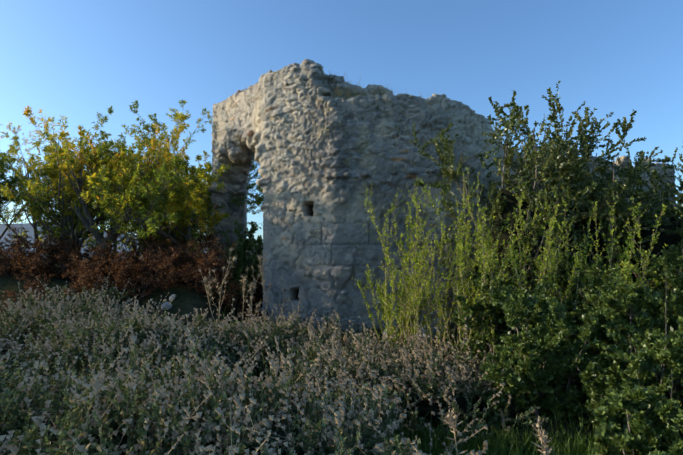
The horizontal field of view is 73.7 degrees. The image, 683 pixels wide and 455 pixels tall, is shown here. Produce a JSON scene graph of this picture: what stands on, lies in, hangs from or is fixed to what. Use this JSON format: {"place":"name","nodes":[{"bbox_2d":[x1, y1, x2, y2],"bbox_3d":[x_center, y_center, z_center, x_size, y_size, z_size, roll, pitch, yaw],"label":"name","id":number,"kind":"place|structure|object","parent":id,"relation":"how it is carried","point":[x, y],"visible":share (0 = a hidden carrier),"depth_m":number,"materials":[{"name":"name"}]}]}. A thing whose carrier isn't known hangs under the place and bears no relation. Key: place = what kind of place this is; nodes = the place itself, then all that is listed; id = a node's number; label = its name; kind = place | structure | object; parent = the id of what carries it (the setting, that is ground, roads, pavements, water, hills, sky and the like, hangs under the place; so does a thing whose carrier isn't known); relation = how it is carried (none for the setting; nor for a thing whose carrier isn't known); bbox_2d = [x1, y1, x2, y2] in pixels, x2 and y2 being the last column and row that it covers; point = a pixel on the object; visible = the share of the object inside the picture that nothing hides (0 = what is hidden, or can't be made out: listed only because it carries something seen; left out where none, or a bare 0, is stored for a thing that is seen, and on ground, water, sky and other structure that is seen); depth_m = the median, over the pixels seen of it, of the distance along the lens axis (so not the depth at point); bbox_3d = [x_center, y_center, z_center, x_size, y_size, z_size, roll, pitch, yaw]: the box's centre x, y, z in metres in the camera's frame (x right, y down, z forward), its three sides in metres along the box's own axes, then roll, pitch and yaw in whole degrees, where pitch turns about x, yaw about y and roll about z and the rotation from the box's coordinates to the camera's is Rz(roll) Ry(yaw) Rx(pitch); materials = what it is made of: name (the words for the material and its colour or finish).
{"place":"outdoors","nodes":[
{"label":"outdoors","id":0,"kind":"place"},
{"bbox_2d":[0,223,261,260],"bbox_3d":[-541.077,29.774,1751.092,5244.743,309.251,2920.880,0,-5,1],"label":"distant hills","id":1,"kind":"structure","parent":0,"point":[27,226],"depth_m":2644.24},
{"bbox_2d":[0,261,624,454],"bbox_3d":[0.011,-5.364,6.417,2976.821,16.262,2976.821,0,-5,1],"label":"ground","id":2,"kind":"structure","parent":0,"point":[184,301],"depth_m":7.19,"materials":[{"name":"soil"}]},
{"bbox_2d":[0,155,23,209],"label":"autumn tree","id":3,"kind":"object","parent":2,"relation":"on","point":[13,180],"visible":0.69,"depth_m":9.91,"materials":[{"name":"green plant"}]},
{"bbox_2d":[0,231,24,273],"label":"shrub","id":4,"kind":"object","parent":2,"relation":"on","point":[1,259],"visible":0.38,"depth_m":8.91,"materials":[{"name":"brown plant"}]},
{"bbox_2d":[0,430,26,454],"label":"sage shrub","id":5,"kind":"object","parent":2,"relation":"on","point":[5,442],"visible":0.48,"depth_m":2.45,"materials":[{"name":"grey plant"}]},
{"bbox_2d":[0,152,33,223],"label":"autumn tree","id":6,"kind":"object","parent":2,"relation":"on","point":[22,177],"visible":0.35,"depth_m":10.67,"materials":[{"name":"green plant"}]},
{"bbox_2d":[0,338,42,378],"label":"sage shrub","id":7,"kind":"object","parent":2,"relation":"on","point":[3,344],"visible":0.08,"depth_m":4.50,"materials":[{"name":"grey plant"}]},
{"bbox_2d":[0,151,51,262],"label":"autumn tree","id":8,"kind":"object","parent":2,"relation":"on","point":[21,209],"visible":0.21,"depth_m":11.99,"materials":[{"name":"green plant"}]},
{"bbox_2d":[0,349,52,414],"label":"sage shrub","id":9,"kind":"object","parent":2,"relation":"on","point":[18,381],"visible":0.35,"depth_m":3.14,"materials":[{"name":"grey plant"}]},
{"bbox_2d":[0,360,57,449],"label":"sage shrub","id":10,"kind":"object","parent":2,"relation":"on","point":[29,370],"visible":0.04,"depth_m":3.42,"materials":[{"name":"grey plant"}]},
{"bbox_2d":[0,326,61,421],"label":"sage shrub","id":11,"kind":"object","parent":2,"relation":"on","point":[8,359],"visible":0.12,"depth_m":4.06,"materials":[{"name":"grey plant"}]},
{"bbox_2d":[0,226,91,284],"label":"dry brush","id":12,"kind":"object","parent":2,"relation":"on","point":[19,241],"visible":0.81,"depth_m":8.24,"materials":[{"name":"brown plant"}]},
{"bbox_2d":[0,254,112,321],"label":"dry brush","id":13,"kind":"object","parent":2,"relation":"on","point":[36,284],"visible":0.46,"depth_m":7.25,"materials":[{"name":"brown plant"}]},
{"bbox_2d":[0,232,113,280],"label":"dry brush","id":14,"kind":"object","parent":2,"relation":"on","point":[15,259],"visible":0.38,"depth_m":8.41,"materials":[{"name":"brown plant"}]},
{"bbox_2d":[0,130,114,272],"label":"autumn tree","id":15,"kind":"object","parent":2,"relation":"on","point":[38,212],"visible":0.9,"depth_m":8.87,"materials":[{"name":"green plant"}]},
{"bbox_2d":[0,278,123,355],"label":"sage shrub","id":16,"kind":"object","parent":2,"relation":"on","point":[13,315],"depth_m":6.04,"materials":[{"name":"plant"}]},
{"bbox_2d":[0,123,127,265],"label":"autumn tree","id":17,"kind":"object","parent":2,"relation":"on","point":[12,149],"visible":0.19,"depth_m":11.63,"materials":[{"name":"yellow plant"}]},
{"bbox_2d":[1,284,132,349],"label":"sage shrub","id":18,"kind":"object","parent":2,"relation":"on","point":[67,309],"visible":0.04,"depth_m":6.26,"materials":[{"name":"grey plant"}]},
{"bbox_2d":[39,130,98,267],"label":"autumn tree","id":19,"kind":"object","parent":2,"relation":"on","point":[90,238],"visible":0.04,"depth_m":11.56,"materials":[{"name":"green plant"}]},
{"bbox_2d":[0,277,146,314],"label":"sage shrub","id":20,"kind":"object","parent":2,"relation":"on","point":[93,293],"depth_m":6.84,"materials":[{"name":"plant"}]},
{"bbox_2d":[20,105,146,259],"bbox_3d":[-5.677,-0.702,10.320,2.770,3.515,3.872,4,-6,-36],"label":"autumn tree","id":21,"kind":"object","parent":2,"relation":"on","point":[104,152],"visible":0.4,"depth_m":9.40,"materials":[{"name":"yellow plant"}]},
{"bbox_2d":[57,137,137,251],"bbox_3d":[-6.108,-0.695,12.091,2.988,3.692,2.642,2,-5,-20],"label":"autumn tree","id":22,"kind":"object","parent":2,"relation":"on","point":[102,221],"visible":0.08,"depth_m":11.54,"materials":[{"name":"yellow plant"}]},
{"bbox_2d":[7,299,190,383],"bbox_3d":[-2.743,1.317,4.952,1.969,0.997,2.148,0,-5,1],"label":"sage shrub","id":23,"kind":"object","parent":2,"relation":"on","point":[67,334],"visible":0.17,"depth_m":4.73,"materials":[{"name":"grey plant"}]},
{"bbox_2d":[64,162,134,279],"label":"tree","id":24,"kind":"object","parent":2,"relation":"on","point":[88,222],"visible":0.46,"depth_m":8.38,"materials":[{"name":"brown plant"}]},
{"bbox_2d":[21,291,184,345],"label":"sage shrub","id":25,"kind":"object","parent":2,"relation":"on","point":[113,312],"visible":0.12,"depth_m":6.38,"materials":[{"name":"grey plant"}]},
{"bbox_2d":[60,233,146,285],"bbox_3d":[-4.423,0.866,8.537,1.275,1.447,2.025,5,-7,-44],"label":"dry brush","id":26,"kind":"object","parent":2,"relation":"on","point":[92,264],"visible":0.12,"depth_m":8.03,"materials":[{"name":"brown plant"}]},
{"bbox_2d":[11,298,207,374],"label":"sage shrub","id":27,"kind":"object","parent":2,"relation":"on","point":[103,327],"visible":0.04,"depth_m":4.91,"materials":[{"name":"grey plant"}]},
{"bbox_2d":[69,218,157,287],"bbox_3d":[-4.141,0.648,8.322,1.431,1.712,1.597,0,-5,1],"label":"dry brush","id":28,"kind":"object","parent":2,"relation":"on","point":[102,251],"visible":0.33,"depth_m":8.12,"materials":[{"name":"brown plant"}]},
{"bbox_2d":[0,354,232,454],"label":"sage shrub","id":29,"kind":"object","parent":2,"relation":"on","point":[59,412],"depth_m":2.90,"materials":[{"name":"grey plant"}]},
{"bbox_2d":[0,299,242,383],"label":"sage shrub","id":30,"kind":"object","parent":2,"relation":"on","point":[97,336],"depth_m":4.60,"materials":[{"name":"plant"}]},
{"bbox_2d":[73,250,179,301],"bbox_3d":[-3.361,0.875,7.530,1.503,1.036,1.704,0,-5,1],"label":"dry brush","id":31,"kind":"object","parent":2,"relation":"on","point":[124,276],"visible":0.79,"depth_m":7.34,"materials":[{"name":"brown plant"}]},
{"bbox_2d":[41,294,214,389],"bbox_3d":[-2.355,1.301,5.212,1.924,1.080,2.508,0,-5,1],"label":"sage shrub","id":32,"kind":"object","parent":2,"relation":"on","point":[132,329],"depth_m":4.95,"materials":[{"name":"plant"}]},
{"bbox_2d":[58,99,210,269],"bbox_3d":[-3.925,-0.792,10.037,2.613,3.777,4.655,0,-5,1],"label":"autumn tree","id":33,"kind":"object","parent":2,"relation":"on","point":[181,128],"visible":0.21,"depth_m":8.97,"materials":[{"name":"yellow plant"}]},
{"bbox_2d":[0,327,272,454],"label":"sage shrub","id":34,"kind":"object","parent":2,"relation":"on","point":[179,422],"depth_m":2.59,"materials":[{"name":"grey plant"}]},
{"bbox_2d":[0,333,294,454],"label":"sage shrub","id":35,"kind":"object","parent":2,"relation":"on","point":[67,400],"depth_m":2.86,"materials":[{"name":"grey plant"}]},
{"bbox_2d":[103,122,206,256],"bbox_3d":[-4.256,-0.780,11.063,3.538,3.716,2.073,-5,-7,44],"label":"autumn tree","id":36,"kind":"object","parent":2,"relation":"on","point":[149,140],"visible":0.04,"depth_m":11.22,"materials":[{"name":"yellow plant"}]},
{"bbox_2d":[85,160,229,268],"bbox_3d":[-3.373,-0.077,9.226,2.848,2.431,3.333,0,-5,1],"label":"autumn tree","id":37,"kind":"object","parent":2,"relation":"on","point":[196,187],"visible":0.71,"depth_m":8.21,"materials":[{"name":"green plant"}]},
{"bbox_2d":[116,230,220,285],"bbox_3d":[-3.284,0.783,8.547,1.855,1.569,1.912,5,-7,-43],"label":"dry brush","id":38,"kind":"object","parent":2,"relation":"on","point":[152,246],"visible":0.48,"depth_m":8.11,"materials":[{"name":"brown plant"}]},
{"bbox_2d":[77,154,263,275],"bbox_3d":[-3.272,-0.277,9.164,2.546,2.740,4.753,-1,-5,10],"label":"autumn tree","id":39,"kind":"object","parent":2,"relation":"on","point":[112,203],"visible":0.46,"depth_m":7.60,"materials":[{"name":"green plant"}]},
{"bbox_2d":[79,115,263,233],"bbox_3d":[-3.091,-0.788,9.935,4.843,3.764,2.233,2,-5,-23],"label":"autumn tree","id":40,"kind":"object","parent":2,"relation":"on","point":[153,159],"visible":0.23,"depth_m":9.48,"materials":[{"name":"green plant"}]},
{"bbox_2d":[134,190,211,282],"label":"autumn arch tree","id":41,"kind":"object","parent":2,"relation":"on","point":[174,229],"visible":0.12,"depth_m":8.64,"materials":[{"name":"green plant"}]},
{"bbox_2d":[0,314,352,454],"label":"sage shrub","id":42,"kind":"object","parent":2,"relation":"on","point":[191,397],"depth_m":2.95,"materials":[{"name":"grey plant"}]},
{"bbox_2d":[93,298,261,372],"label":"sage shrub","id":43,"kind":"object","parent":2,"relation":"on","point":[199,331],"visible":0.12,"depth_m":5.64,"materials":[{"name":"grey plant"}]},
{"bbox_2d":[94,314,261,386],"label":"sage shrub","id":44,"kind":"object","parent":2,"relation":"on","point":[211,350],"depth_m":4.76,"materials":[{"name":"plant"}]},
{"bbox_2d":[105,100,250,263],"bbox_3d":[-3.873,-1.088,11.482,2.476,4.305,3.793,-3,-6,32],"label":"autumn tree","id":45,"kind":"object","parent":2,"relation":"on","point":[135,105],"visible":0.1,"depth_m":11.33,"materials":[{"name":"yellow plant"}]},
{"bbox_2d":[139,221,236,284],"bbox_3d":[-2.726,0.553,8.497,1.616,1.430,1.428,0,-5,1],"label":"dry brush","id":46,"kind":"object","parent":2,"relation":"on","point":[176,265],"visible":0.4,"depth_m":8.42,"materials":[{"name":"brown plant"}]},
{"bbox_2d":[140,235,236,297],"bbox_3d":[-2.466,0.701,7.542,1.734,1.220,1.612,0,-5,1],"label":"dry brush","id":47,"kind":"object","parent":2,"relation":"on","point":[219,274],"visible":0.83,"depth_m":7.32,"materials":[{"name":"brown plant"}]},
{"bbox_2d":[198,268,214,321],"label":"thistle","id":48,"kind":"object","parent":2,"relation":"on","point":[208,283],"visible":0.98,"depth_m":6.90,"materials":[{"name":"beige plant"}]},
{"bbox_2d":[207,248,236,322],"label":"thistle","id":49,"kind":"object","parent":2,"relation":"on","point":[234,259],"visible":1,"depth_m":6.46,"materials":[{"name":"beige plant"}]},
{"bbox_2d":[206,219,262,320],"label":"shrub","id":50,"kind":"object","parent":2,"relation":"on","point":[243,261],"visible":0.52,"depth_m":8.11,"materials":[{"name":"green plant"}]},
{"bbox_2d":[207,267,270,323],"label":"shrub","id":51,"kind":"object","parent":2,"relation":"on","point":[229,294],"visible":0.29,"depth_m":7.81,"materials":[{"name":"brown plant"}]},
{"bbox_2d":[0,293,477,350],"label":"loose rocks","id":52,"kind":"object","parent":2,"relation":"on","point":[433,331],"visible":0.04,"depth_m":6.73,"materials":[{"name":"stone"}]},
{"bbox_2d":[217,263,261,300],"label":"shrub","id":53,"kind":"object","parent":2,"relation":"on","point":[252,279],"visible":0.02,"depth_m":8.59,"materials":[{"name":"brown plant"}]},
{"bbox_2d":[98,364,381,454],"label":"sage shrub","id":54,"kind":"object","parent":2,"relation":"on","point":[308,443],"depth_m":2.65,"materials":[{"name":"grey plant"}]},
{"bbox_2d":[170,302,310,367],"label":"sage shrub","id":55,"kind":"object","parent":2,"relation":"on","point":[246,342],"depth_m":5.52,"materials":[{"name":"plant"}]},
{"bbox_2d":[85,336,404,454],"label":"sage shrub","id":56,"kind":"object","parent":2,"relation":"on","point":[298,376],"depth_m":3.37,"materials":[{"name":"grey plant"}]},
{"bbox_2d":[240,266,254,323],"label":"thistle","id":57,"kind":"object","parent":2,"relation":"on","point":[243,280],"visible":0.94,"depth_m":6.75,"materials":[{"name":"beige plant"}]},
{"bbox_2d":[239,266,260,313],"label":"thistle","id":58,"kind":"object","parent":2,"relation":"on","point":[259,275],"visible":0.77,"depth_m":6.94,"materials":[{"name":"beige plant"}]},
{"bbox_2d":[244,296,261,322],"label":"thistle","id":59,"kind":"object","parent":2,"relation":"on","point":[249,313],"visible":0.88,"depth_m":6.46,"materials":[{"name":"beige plant"}]},
{"bbox_2d":[245,227,262,300],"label":"shrub","id":60,"kind":"object","parent":2,"relation":"on","point":[260,248],"visible":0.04,"depth_m":10.30,"materials":[{"name":"green plant"}]},
{"bbox_2d":[245,253,262,304],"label":"shrub","id":61,"kind":"object","parent":2,"relation":"on","point":[256,277],"depth_m":9.57,"materials":[{"name":"green plant"}]},
{"bbox_2d":[249,276,262,308],"bbox_3d":[-1.658,1.270,9.335,1.264,1.025,1.310,0,-5,1],"label":"brush","id":62,"kind":"object","parent":2,"relation":"on","point":[258,297],"visible":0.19,"depth_m":9.06,"materials":[{"name":"brown plant"}]},
{"bbox_2d":[257,252,272,321],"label":"thistle","id":63,"kind":"object","parent":2,"relation":"on","point":[261,270],"visible":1,"depth_m":6.64,"materials":[{"name":"beige plant"}]},
{"bbox_2d":[201,298,356,366],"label":"sage shrub","id":64,"kind":"object","parent":2,"relation":"on","point":[305,327],"depth_m":5.91,"materials":[{"name":"plant"}]},
{"bbox_2d":[277,277,291,315],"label":"thistle","id":65,"kind":"object","parent":2,"relation":"on","point":[289,299],"visible":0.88,"depth_m":7.06,"materials":[{"name":"plant"}]},
{"bbox_2d":[111,359,487,454],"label":"sage shrub","id":66,"kind":"object","parent":2,"relation":"on","point":[369,443],"depth_m":2.79,"materials":[{"name":"grey plant"}]},
{"bbox_2d":[213,310,406,383],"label":"sage shrub","id":67,"kind":"object","parent":2,"relation":"on","point":[312,341],"depth_m":5.27,"materials":[{"name":"plant"}]},
{"bbox_2d":[264,317,477,399],"bbox_3d":[0.400,1.533,5.216,2.760,1.089,2.078,0,-5,1],"label":"sage shrub","id":68,"kind":"object","parent":2,"relation":"on","point":[385,360],"depth_m":4.96,"materials":[{"name":"plant"}]},
{"bbox_2d":[274,316,496,428],"bbox_3d":[0.499,1.441,4.664,2.229,1.131,1.925,0,-5,1],"label":"sage shrub","id":69,"kind":"object","parent":2,"relation":"on","point":[357,373],"depth_m":4.33,"materials":[{"name":"plant"}]},
{"bbox_2d":[351,259,445,353],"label":"shrub shoots","id":70,"kind":"object","parent":2,"relation":"on","point":[368,279],"visible":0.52,"depth_m":6.12,"materials":[{"name":"green plant"}]},
{"bbox_2d":[182,306,627,454],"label":"grass","id":71,"kind":"structure","parent":2,"relation":"on","point":[533,415],"depth_m":3.90,"materials":[{"name":"plant"}]},
{"bbox_2d":[362,179,488,353],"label":"shrub shoots","id":72,"kind":"object","parent":2,"relation":"on","point":[415,302],"visible":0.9,"depth_m":5.72,"materials":[{"name":"green plant"}]},
{"bbox_2d":[334,334,547,446],"bbox_3d":[0.895,1.593,4.476,2.192,1.067,2.408,0,-5,1],"label":"sage shrub","id":73,"kind":"object","parent":2,"relation":"on","point":[454,387],"depth_m":4.02,"materials":[{"name":"grey plant"}]},
{"bbox_2d":[207,59,676,334],"bbox_3d":[3.542,-0.185,10.283,12.631,5.174,4.644,1,-5,-17],"label":"stone ruin","id":74,"kind":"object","parent":2,"relation":"on","point":[305,192],"depth_m":7.50,"materials":[{"name":"stone"}]},
{"bbox_2d":[231,63,439,249],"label":"wall plants and ledge grass","id":75,"kind":"object","parent":74,"relation":"attached to","point":[349,96],"visible":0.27,"depth_m":7.55,"materials":[{"name":"green plant"}]},
{"bbox_2d":[441,406,466,454],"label":"thistle","id":76,"kind":"object","parent":2,"relation":"on","point":[448,417],"visible":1,"depth_m":2.83,"materials":[{"name":"beige plant"}]},
{"bbox_2d":[410,151,529,366],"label":"shrub shoots","id":77,"kind":"object","parent":2,"relation":"on","point":[462,288],"visible":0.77,"depth_m":5.33,"materials":[{"name":"green plant"}]},
{"bbox_2d":[388,418,614,454],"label":"grass","id":78,"kind":"structure","parent":2,"relation":"on","point":[476,446],"depth_m":3.45,"materials":[{"name":"green plant"}]},
{"bbox_2d":[450,206,564,370],"bbox_3d":[1.798,0.813,5.414,1.182,1.860,1.669,0,-5,1],"label":"green shrub","id":79,"kind":"object","parent":2,"relation":"on","point":[482,312],"visible":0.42,"depth_m":4.94,"materials":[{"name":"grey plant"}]},
{"bbox_2d":[409,88,610,337],"bbox_3d":[2.302,-0.180,6.295,2.640,3.984,2.718,0,-5,1],"label":"evergreen shrub","id":80,"kind":"object","parent":2,"relation":"on","point":[532,200],"depth_m":6.15,"materials":[{"name":"green plant"}]},
{"bbox_2d":[494,105,544,192],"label":"evergreen shrub","id":81,"kind":"object","parent":2,"relation":"on","point":[517,151],"visible":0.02,"depth_m":9.01,"materials":[{"name":"green plant"}]},
{"bbox_2d":[479,173,585,364],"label":"shrub shoots","id":82,"kind":"object","parent":2,"relation":"on","point":[550,260],"visible":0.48,"depth_m":5.19,"materials":[{"name":"green plant"}]},
{"bbox_2d":[532,416,553,454],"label":"thistle","id":83,"kind":"object","parent":2,"relation":"on","point":[542,438],"visible":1,"depth_m":2.75,"materials":[{"name":"beige plant"}]},
{"bbox_2d":[479,288,621,428],"bbox_3d":[2.075,1.259,4.389,1.257,1.374,1.625,-3,-6,27],"label":"green shrub","id":84,"kind":"object","parent":2,"relation":"on","point":[547,366],"visible":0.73,"depth_m":3.99,"materials":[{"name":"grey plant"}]},
{"bbox_2d":[467,80,682,275],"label":"evergreen shrub","id":85,"kind":"object","parent":2,"relation":"on","point":[571,160],"depth_m":6.66,"materials":[{"name":"green plant"}]},
{"bbox_2d":[505,114,682,236],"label":"evergreen shrub","id":86,"kind":"object","parent":2,"relation":"on","point":[672,192],"depth_m":8.37,"materials":[{"name":"green plant"}]},
{"bbox_2d":[546,252,644,351],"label":"green shrub","id":87,"kind":"object","parent":2,"relation":"on","point":[573,292],"visible":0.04,"depth_m":5.65,"materials":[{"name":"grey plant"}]},
{"bbox_2d":[513,257,682,385],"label":"green shrub","id":88,"kind":"object","parent":2,"relation":"on","point":[603,302],"visible":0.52,"depth_m":4.30,"materials":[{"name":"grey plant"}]},
{"bbox_2d":[539,138,682,268],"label":"evergreen shrub","id":89,"kind":"object","parent":2,"relation":"on","point":[611,162],"depth_m":7.82,"materials":[{"name":"green plant"}]},
{"bbox_2d":[557,191,680,369],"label":"shrub shoots","id":90,"kind":"object","parent":2,"relation":"on","point":[625,269],"visible":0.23,"depth_m":4.92,"materials":[{"name":"green plant"}]},
{"bbox_2d":[557,159,682,285],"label":"evergreen shrub","id":91,"kind":"object","parent":2,"relation":"on","point":[622,214],"depth_m":6.53,"materials":[{"name":"green plant"}]},
{"bbox_2d":[569,231,682,316],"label":"green shrub","id":92,"kind":"object","parent":2,"relation":"on","point":[672,254],"visible":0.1,"depth_m":5.34,"materials":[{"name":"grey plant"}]},
{"bbox_2d":[581,273,682,443],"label":"green shrub","id":93,"kind":"object","parent":2,"relation":"on","point":[613,388],"visible":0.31,"depth_m":3.20,"materials":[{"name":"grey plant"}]},
{"bbox_2d":[588,316,682,414],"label":"green shrub","id":94,"kind":"object","parent":2,"relation":"on","point":[620,353],"visible":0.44,"depth_m":3.34,"materials":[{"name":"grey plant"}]},
{"bbox_2d":[592,337,682,454],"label":"green shrub","id":95,"kind":"object","parent":2,"relation":"on","point":[658,426],"visible":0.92,"depth_m":2.79,"materials":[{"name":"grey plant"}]},
{"bbox_2d":[604,146,682,224],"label":"evergreen shrub","id":96,"kind":"object","parent":2,"relation":"on","point":[664,168],"visible":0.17,"depth_m":7.56,"materials":[{"name":"green plant"}]},
{"bbox_2d":[626,450,671,454],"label":"green shrub","id":97,"kind":"object","parent":2,"relation":"on","point":[659,452],"visible":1,"depth_m":2.23,"materials":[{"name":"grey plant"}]},
{"bbox_2d":[625,244,682,362],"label":"green shrub","id":98,"kind":"object","parent":2,"relation":"on","point":[675,304],"visible":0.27,"depth_m":4.46,"materials":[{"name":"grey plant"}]},
{"bbox_2d":[649,147,682,218],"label":"evergreen shrub","id":99,"kind":"object","parent":2,"relation":"on","point":[666,159],"visible":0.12,"depth_m":8.84,"materials":[{"name":"green plant"}]},
{"bbox_2d":[0,0,682,241],"label":"sky","id":100,"kind":"structure","parent":0,"point":[78,60],"materials":[{"name":"blue"}]}
]}

